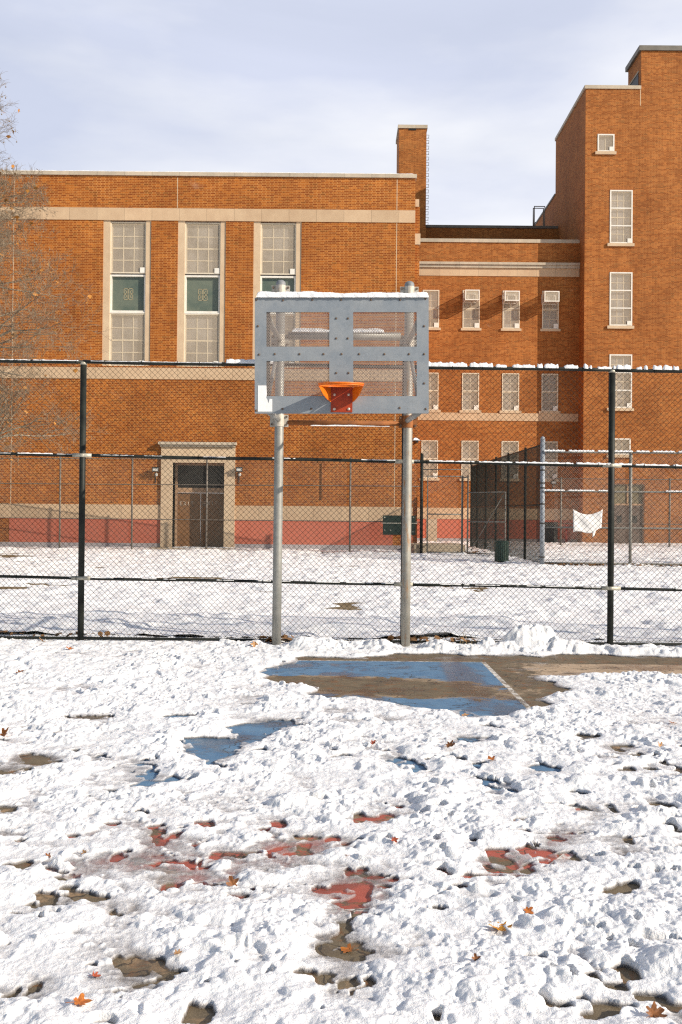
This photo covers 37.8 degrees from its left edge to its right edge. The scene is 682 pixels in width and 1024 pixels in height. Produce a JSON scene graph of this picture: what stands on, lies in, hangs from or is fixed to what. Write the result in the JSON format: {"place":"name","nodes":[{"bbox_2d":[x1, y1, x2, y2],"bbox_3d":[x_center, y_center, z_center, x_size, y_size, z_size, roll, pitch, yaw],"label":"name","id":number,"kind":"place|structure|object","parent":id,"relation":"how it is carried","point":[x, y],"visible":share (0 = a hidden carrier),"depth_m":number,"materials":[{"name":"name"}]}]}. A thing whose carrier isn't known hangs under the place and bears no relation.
{"place":"outdoors","nodes":[
{"label":"outdoors","id":0,"kind":"place"},
{"bbox_2d":[26,170,395,173],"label":"roof snow","id":1,"kind":"structure","parent":0,"point":[191,171],"depth_m":40.66,"materials":[{"name":"white snow"}]},
{"bbox_2d":[292,328,383,331],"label":"snow ridge","id":2,"kind":"structure","parent":0,"point":[328,330],"depth_m":12.38,"materials":[{"name":"white snow"}]},
{"bbox_2d":[0,540,681,640],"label":"lawn","id":3,"kind":"structure","parent":0,"point":[347,606],"depth_m":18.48,"materials":[{"name":"white snow"}]},
{"bbox_2d":[0,71,115,487],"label":"bare tree","id":4,"kind":"object","parent":3,"relation":"on","point":[4,246],"visible":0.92,"depth_m":27.06,"materials":[{"name":"brown plant"}]},
{"bbox_2d":[0,453,423,552],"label":"chain link fence","id":5,"kind":"object","parent":3,"relation":"on","point":[330,521],"visible":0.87,"depth_m":38.42,"materials":[{"name":"metal"}]},
{"bbox_2d":[383,515,416,534],"bbox_3d":[2.199,0.498,37.569,1.338,0.735,0.045,1,0,0],"label":"notice board","id":6,"kind":"object","parent":5,"relation":"attached to","point":[395,525],"visible":0.74,"depth_m":37.57,"materials":[{"name":"green metal"}]},
{"bbox_2d":[494,541,508,561],"bbox_3d":[5.242,1.270,32.493,0.486,0.670,0.486,1,0,0],"label":"litter bin","id":7,"kind":"object","parent":3,"relation":"on","point":[501,546],"visible":0.79,"depth_m":32.30,"materials":[{"name":"metal"}]},
{"bbox_2d":[540,436,544,563],"bbox_3d":[6.254,-0.297,30.923,0.169,4.100,0.160,1,0,0],"label":"fence post","id":8,"kind":"object","parent":3,"relation":"on","point":[542,505],"visible":0.88,"depth_m":30.86,"materials":[{"name":"grey metal"}]},
{"bbox_2d":[545,450,681,564],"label":"chain link fence","id":9,"kind":"object","parent":3,"relation":"on","point":[629,492],"visible":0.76,"depth_m":30.90,"materials":[{"name":"metal"}]},
{"bbox_2d":[573,509,602,536],"bbox_3d":[7.571,0.355,30.552,0.903,0.875,0.050,1,0,0],"label":"cloth banner","id":10,"kind":"object","parent":9,"relation":"attached to","point":[586,520],"visible":0.81,"depth_m":30.55,"materials":[{"name":"white fabric"}]},
{"bbox_2d":[544,489,680,491],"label":"rail snow","id":11,"kind":"structure","parent":9,"relation":"on","point":[598,490],"depth_m":30.78,"materials":[{"name":"white snow"}]},
{"bbox_2d":[544,449,681,451],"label":"rail snow","id":12,"kind":"structure","parent":9,"relation":"on","point":[606,451],"depth_m":30.79,"materials":[{"name":"white snow"}]},
{"bbox_2d":[548,563,681,566],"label":"leaf litter","id":13,"kind":"object","parent":3,"relation":"on","point":[571,564],"visible":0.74,"depth_m":30.70,"materials":[{"name":"brown plant"}]},
{"bbox_2d":[0,653,681,1023],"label":"court","id":14,"kind":"object","parent":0,"point":[480,685],"depth_m":6.94,"materials":[{"name":"paint"}]},
{"bbox_2d":[0,727,8,736],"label":"fallen leaf","id":15,"kind":"object","parent":14,"relation":"on","point":[4,732],"visible":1,"depth_m":7.12,"materials":[{"name":"brown plant"}]},
{"bbox_2d":[0,633,681,1023],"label":"snow cover","id":16,"kind":"object","parent":14,"relation":"on","point":[238,961],"visible":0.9,"depth_m":4.92,"materials":[{"name":"white snow"}]},
{"bbox_2d":[0,630,129,636],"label":"leaf litter","id":17,"kind":"object","parent":16,"relation":"on","point":[100,633],"visible":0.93,"depth_m":12.74,"materials":[{"name":"brown plant"}]},
{"bbox_2d":[65,993,92,1004],"bbox_3d":[-0.831,1.559,3.173,0.056,0.017,0.075,0,0,37],"label":"fallen leaf","id":18,"kind":"object","parent":16,"relation":"on","point":[80,1000],"visible":1,"depth_m":3.19,"materials":[{"name":"orange plant"}]},
{"bbox_2d":[92,971,100,976],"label":"fallen leaf","id":19,"kind":"object","parent":16,"relation":"on","point":[96,974],"visible":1,"depth_m":3.43,"materials":[{"name":"plant"}]},
{"bbox_2d":[226,876,238,886],"bbox_3d":[-0.466,1.598,4.275,0.056,0.066,0.027,1,0,0],"label":"fallen leaf","id":20,"kind":"object","parent":16,"relation":"on","point":[231,882],"visible":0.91,"depth_m":4.28,"materials":[{"name":"orange plant"}]},
{"bbox_2d":[259,635,294,642],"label":"leaf litter","id":21,"kind":"object","parent":16,"relation":"on","point":[269,638],"visible":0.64,"depth_m":12.47,"materials":[{"name":"brown plant"}]},
{"bbox_2d":[387,635,474,641],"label":"leaf litter","id":22,"kind":"object","parent":16,"relation":"on","point":[390,637],"visible":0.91,"depth_m":12.47,"materials":[{"name":"brown plant"}]},
{"bbox_2d":[441,740,454,747],"bbox_3d":[0.737,1.581,6.768,0.071,0.053,0.092,1,0,-39],"label":"fallen leaf","id":23,"kind":"object","parent":16,"relation":"on","point":[450,744],"visible":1,"depth_m":6.78,"materials":[{"name":"brown plant"}]},
{"bbox_2d":[488,920,511,930],"bbox_3d":[0.613,1.596,3.844,0.098,0.023,0.100,0,0,15],"label":"fallen leaf","id":24,"kind":"object","parent":16,"relation":"on","point":[501,928],"visible":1,"depth_m":3.83,"materials":[{"name":"plant"}]},
{"bbox_2d":[521,906,533,913],"bbox_3d":[0.747,1.597,3.992,0.050,0.018,0.042,1,0,0],"label":"fallen leaf","id":25,"kind":"object","parent":16,"relation":"on","point":[528,910],"visible":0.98,"depth_m":4.00,"materials":[{"name":"orange plant"}]},
{"bbox_2d":[646,1001,666,1017],"bbox_3d":[0.991,1.590,3.163,0.082,0.040,0.065,1,0,0],"label":"fallen leaf","id":26,"kind":"object","parent":16,"relation":"on","point":[654,1011],"visible":0.99,"depth_m":3.17,"materials":[{"name":"brown plant"}]},
{"bbox_2d":[255,280,428,646],"bbox_3d":[0.011,-0.587,11.175,1.873,4.618,2.587,1,0,0],"label":"basketball hoop","id":27,"kind":"object","parent":14,"relation":"on","point":[341,390],"visible":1,"depth_m":10.52,"materials":[{"name":"metal"}]},
{"bbox_2d":[256,291,428,297],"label":"snow ridge","id":28,"kind":"structure","parent":27,"relation":"on","point":[287,294],"depth_m":10.49,"materials":[{"name":"white snow"}]},
{"bbox_2d":[311,425,389,426],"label":"snow ridge","id":29,"kind":"structure","parent":27,"relation":"on","point":[350,425],"depth_m":12.37,"materials":[{"name":"white snow"}]},
{"bbox_2d":[340,943,352,952],"bbox_3d":[0.031,1.612,3.678,0.057,0.019,0.050,1,0,-16],"label":"fallen leaf","id":30,"kind":"object","parent":14,"relation":"on","point":[347,949],"visible":1,"depth_m":3.68,"materials":[{"name":"orange plant"}]},
{"bbox_2d":[471,953,480,961],"bbox_3d":[0.479,1.585,3.528,0.026,0.035,0.022,0,0,39],"label":"fallen leaf","id":31,"kind":"object","parent":14,"relation":"on","point":[475,957],"visible":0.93,"depth_m":3.53,"materials":[{"name":"brown plant"}]},
{"bbox_2d":[501,623,555,650],"bbox_3d":[2.353,1.543,12.210,1.120,0.354,0.800,1,0,0],"label":"snow pile","id":32,"kind":"object","parent":14,"relation":"on","point":[534,637],"visible":0.42,"depth_m":12.09,"materials":[{"name":"white snow"}]},
{"bbox_2d":[0,0,681,225],"label":"sky","id":33,"kind":"structure","parent":0,"point":[298,86],"materials":[{"name":"white"}]},
{"bbox_3d":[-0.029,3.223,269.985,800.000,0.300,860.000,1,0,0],"label":"ground","id":34,"kind":"structure","parent":0,"visible":0},
{"bbox_2d":[0,45,681,549],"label":"school building","id":35,"kind":"structure","parent":34,"relation":"on","point":[178,267],"depth_m":40.84,"materials":[{"name":"orange brick"}]},
{"bbox_2d":[109,313,144,365],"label":"window","id":36,"kind":"structure","parent":35,"relation":"in","point":[127,333],"depth_m":40.85,"materials":[{"name":"white glass"}]},
{"bbox_2d":[110,222,145,273],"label":"window","id":37,"kind":"structure","parent":35,"relation":"in","point":[128,239],"depth_m":40.87,"materials":[{"name":"white glass"}]},
{"bbox_2d":[152,467,159,482],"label":"wall lamp","id":38,"kind":"object","parent":35,"relation":"attached to","point":[155,469],"visible":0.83,"depth_m":40.33,"materials":[{"name":"white glass"}]},
{"bbox_2d":[175,464,223,546],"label":"double door","id":39,"kind":"structure","parent":35,"relation":"in","point":[196,495],"depth_m":41.26,"materials":[{"name":"paint"}]},
{"bbox_2d":[184,314,219,366],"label":"window","id":40,"kind":"structure","parent":35,"relation":"in","point":[201,331],"depth_m":40.85,"materials":[{"name":"white glass"}]},
{"bbox_2d":[185,222,220,274],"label":"window","id":41,"kind":"structure","parent":35,"relation":"in","point":[202,240],"depth_m":40.87,"materials":[{"name":"white glass"}]},
{"bbox_2d":[236,467,242,482],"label":"wall lamp","id":42,"kind":"object","parent":35,"relation":"attached to","point":[238,469],"visible":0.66,"depth_m":40.33,"materials":[{"name":"white glass"}]},
{"bbox_2d":[260,223,295,275],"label":"window","id":43,"kind":"structure","parent":35,"relation":"in","point":[278,240],"depth_m":40.87,"materials":[{"name":"white glass"}]},
{"bbox_2d":[270,314,294,362],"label":"window","id":44,"kind":"structure","parent":35,"relation":"in","point":[272,314],"depth_m":40.85,"materials":[{"name":"grey glass"}]},
{"bbox_2d":[421,440,437,477],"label":"window","id":45,"kind":"structure","parent":35,"relation":"in","point":[432,447],"depth_m":57.86,"materials":[{"name":"grey glass"}]},
{"bbox_2d":[423,290,438,327],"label":"window","id":46,"kind":"structure","parent":35,"relation":"in","point":[433,295],"depth_m":57.92,"materials":[{"name":"grey glass"}]},
{"bbox_2d":[429,373,438,409],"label":"window","id":47,"kind":"structure","parent":35,"relation":"in","point":[433,385],"depth_m":57.89,"materials":[{"name":"grey glass"}]},
{"bbox_2d":[461,441,478,478],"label":"window","id":48,"kind":"structure","parent":35,"relation":"in","point":[469,446],"depth_m":57.88,"materials":[{"name":"grey glass"}]},
{"bbox_2d":[462,373,478,409],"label":"window","id":49,"kind":"structure","parent":35,"relation":"in","point":[474,398],"depth_m":57.89,"materials":[{"name":"grey glass"}]},
{"bbox_2d":[462,290,479,327],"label":"window","id":50,"kind":"structure","parent":35,"relation":"in","point":[471,311],"depth_m":57.92,"materials":[{"name":"grey glass"}]},
{"bbox_2d":[463,290,479,302],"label":"air conditioner cage","id":51,"kind":"object","parent":35,"relation":"attached to","point":[470,297],"visible":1,"depth_m":57.12,"materials":[{"name":"white metal"}]},
{"bbox_2d":[501,441,518,478],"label":"window","id":52,"kind":"structure","parent":35,"relation":"in","point":[515,445],"depth_m":57.88,"materials":[{"name":"grey glass"}]},
{"bbox_2d":[502,373,518,410],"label":"window","id":53,"kind":"structure","parent":35,"relation":"in","point":[506,390],"depth_m":57.89,"materials":[{"name":"grey glass"}]},
{"bbox_2d":[502,291,519,303],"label":"air conditioner cage","id":54,"kind":"object","parent":35,"relation":"attached to","point":[510,298],"visible":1,"depth_m":57.12,"materials":[{"name":"white metal"}]},
{"bbox_2d":[502,291,519,327],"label":"window","id":55,"kind":"structure","parent":35,"relation":"in","point":[511,312],"depth_m":57.92,"materials":[{"name":"grey glass"}]},
{"bbox_2d":[533,206,544,225],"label":"roof ladder","id":56,"kind":"object","parent":35,"relation":"on","point":[534,208],"visible":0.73,"depth_m":64.68,"materials":[{"name":"metal"}]},
{"bbox_2d":[541,374,557,410],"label":"window","id":57,"kind":"structure","parent":35,"relation":"in","point":[551,400],"depth_m":57.89,"materials":[{"name":"grey glass"}]},
{"bbox_2d":[541,291,559,304],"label":"air conditioner cage","id":58,"kind":"object","parent":35,"relation":"attached to","point":[550,299],"visible":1,"depth_m":57.12,"materials":[{"name":"white metal"}]},
{"bbox_2d":[542,291,558,328],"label":"window","id":59,"kind":"structure","parent":35,"relation":"in","point":[550,313],"depth_m":57.92,"materials":[{"name":"grey glass"}]},
{"bbox_2d":[545,441,557,478],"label":"window","id":60,"kind":"structure","parent":35,"relation":"in","point":[552,444],"depth_m":57.86,"materials":[{"name":"grey glass"}]},
{"bbox_2d":[545,522,557,542],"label":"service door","id":61,"kind":"structure","parent":35,"relation":"in","point":[549,532],"depth_m":57.68,"materials":[{"name":"black metal"}]},
{"bbox_2d":[597,134,614,150],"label":"window","id":62,"kind":"structure","parent":35,"relation":"in","point":[605,142],"depth_m":56.78,"materials":[{"name":"grey glass"}]},
{"bbox_2d":[609,354,631,407],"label":"window","id":63,"kind":"structure","parent":35,"relation":"in","point":[614,359],"depth_m":56.70,"materials":[{"name":"grey glass"}]},
{"bbox_2d":[609,272,632,325],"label":"window","id":64,"kind":"structure","parent":35,"relation":"in","point":[620,306],"depth_m":56.73,"materials":[{"name":"grey glass"}]},
{"bbox_2d":[610,190,632,242],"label":"window","id":65,"kind":"structure","parent":35,"relation":"in","point":[621,201],"depth_m":56.76,"materials":[{"name":"grey glass"}]},
{"bbox_2d":[615,438,630,454],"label":"window","id":66,"kind":"structure","parent":35,"relation":"in","point":[617,441],"depth_m":56.67,"materials":[{"name":"grey glass"}]},
{"bbox_2d":[614,484,643,543],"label":"double door","id":67,"kind":"structure","parent":35,"relation":"in","point":[616,488],"depth_m":56.62,"materials":[{"name":"paint"}]},
{"bbox_2d":[0,359,681,645],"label":"chain link fence","id":68,"kind":"object","parent":34,"relation":"on","point":[83,455],"visible":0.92,"depth_m":12.64,"materials":[{"name":"black metal"}]},
{"bbox_2d":[0,359,217,362],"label":"rail frost","id":69,"kind":"object","parent":68,"relation":"on","point":[113,361],"visible":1,"depth_m":12.60},
{"bbox_2d":[226,359,272,363],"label":"rail snow","id":70,"kind":"structure","parent":68,"relation":"on","point":[250,361],"depth_m":12.59,"materials":[{"name":"white snow"}]},
{"bbox_2d":[20,452,681,465],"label":"rail snow","id":71,"kind":"structure","parent":68,"relation":"on","point":[486,461],"depth_m":12.59,"materials":[{"name":"white snow"}]},
{"bbox_2d":[70,577,681,588],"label":"rail snow","id":72,"kind":"structure","parent":68,"relation":"on","point":[382,583],"depth_m":12.59,"materials":[{"name":"white snow"}]},
{"bbox_2d":[429,361,678,369],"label":"rail snow","id":73,"kind":"structure","parent":68,"relation":"on","point":[551,365],"depth_m":12.60,"materials":[{"name":"white snow"}]},
{"bbox_2d":[411,543,464,552],"bbox_3d":[3.803,1.528,39.691,1.984,0.525,2.600,1,0,0],"label":"landing","id":74,"kind":"object","parent":34,"relation":"on","point":[441,546],"visible":0.36,"depth_m":38.39,"materials":[{"name":"concrete"}]},
{"bbox_2d":[423,469,468,551],"bbox_3d":[3.929,0.037,37.538,1.765,3.318,0.077,1,0,3],"label":"chain link fence","id":75,"kind":"object","parent":34,"relation":"on","point":[463,477],"visible":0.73,"depth_m":37.48,"materials":[{"name":"metal"}]},
{"bbox_2d":[426,476,461,552],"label":"gate","id":76,"kind":"structure","parent":75,"relation":"attached to","point":[448,538],"depth_m":37.51,"materials":[{"name":"metal"}]},
{"bbox_2d":[470,445,539,562],"bbox_3d":[6.124,-0.226,38.498,0.104,4.018,15.014,1,0,-1],"label":"chain link fence","id":77,"kind":"object","parent":34,"relation":"on","point":[478,486],"visible":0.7,"depth_m":36.41,"materials":[{"name":"black metal"}]},
{"bbox_2d":[466,491,505,554],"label":"gate","id":78,"kind":"structure","parent":77,"relation":"attached to","point":[486,522],"depth_m":36.38,"materials":[{"name":"metal"}]},
{"bbox_2d":[565,524,567,541],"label":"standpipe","id":79,"kind":"object","parent":34,"relation":"on","point":[566,535],"visible":0.68,"depth_m":57.04,"materials":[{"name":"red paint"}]},
{"bbox_2d":[554,477,681,546],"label":"chain link fence","id":80,"kind":"object","parent":34,"relation":"on","point":[561,524],"visible":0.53,"depth_m":50.02,"materials":[{"name":"metal"}]}
]}

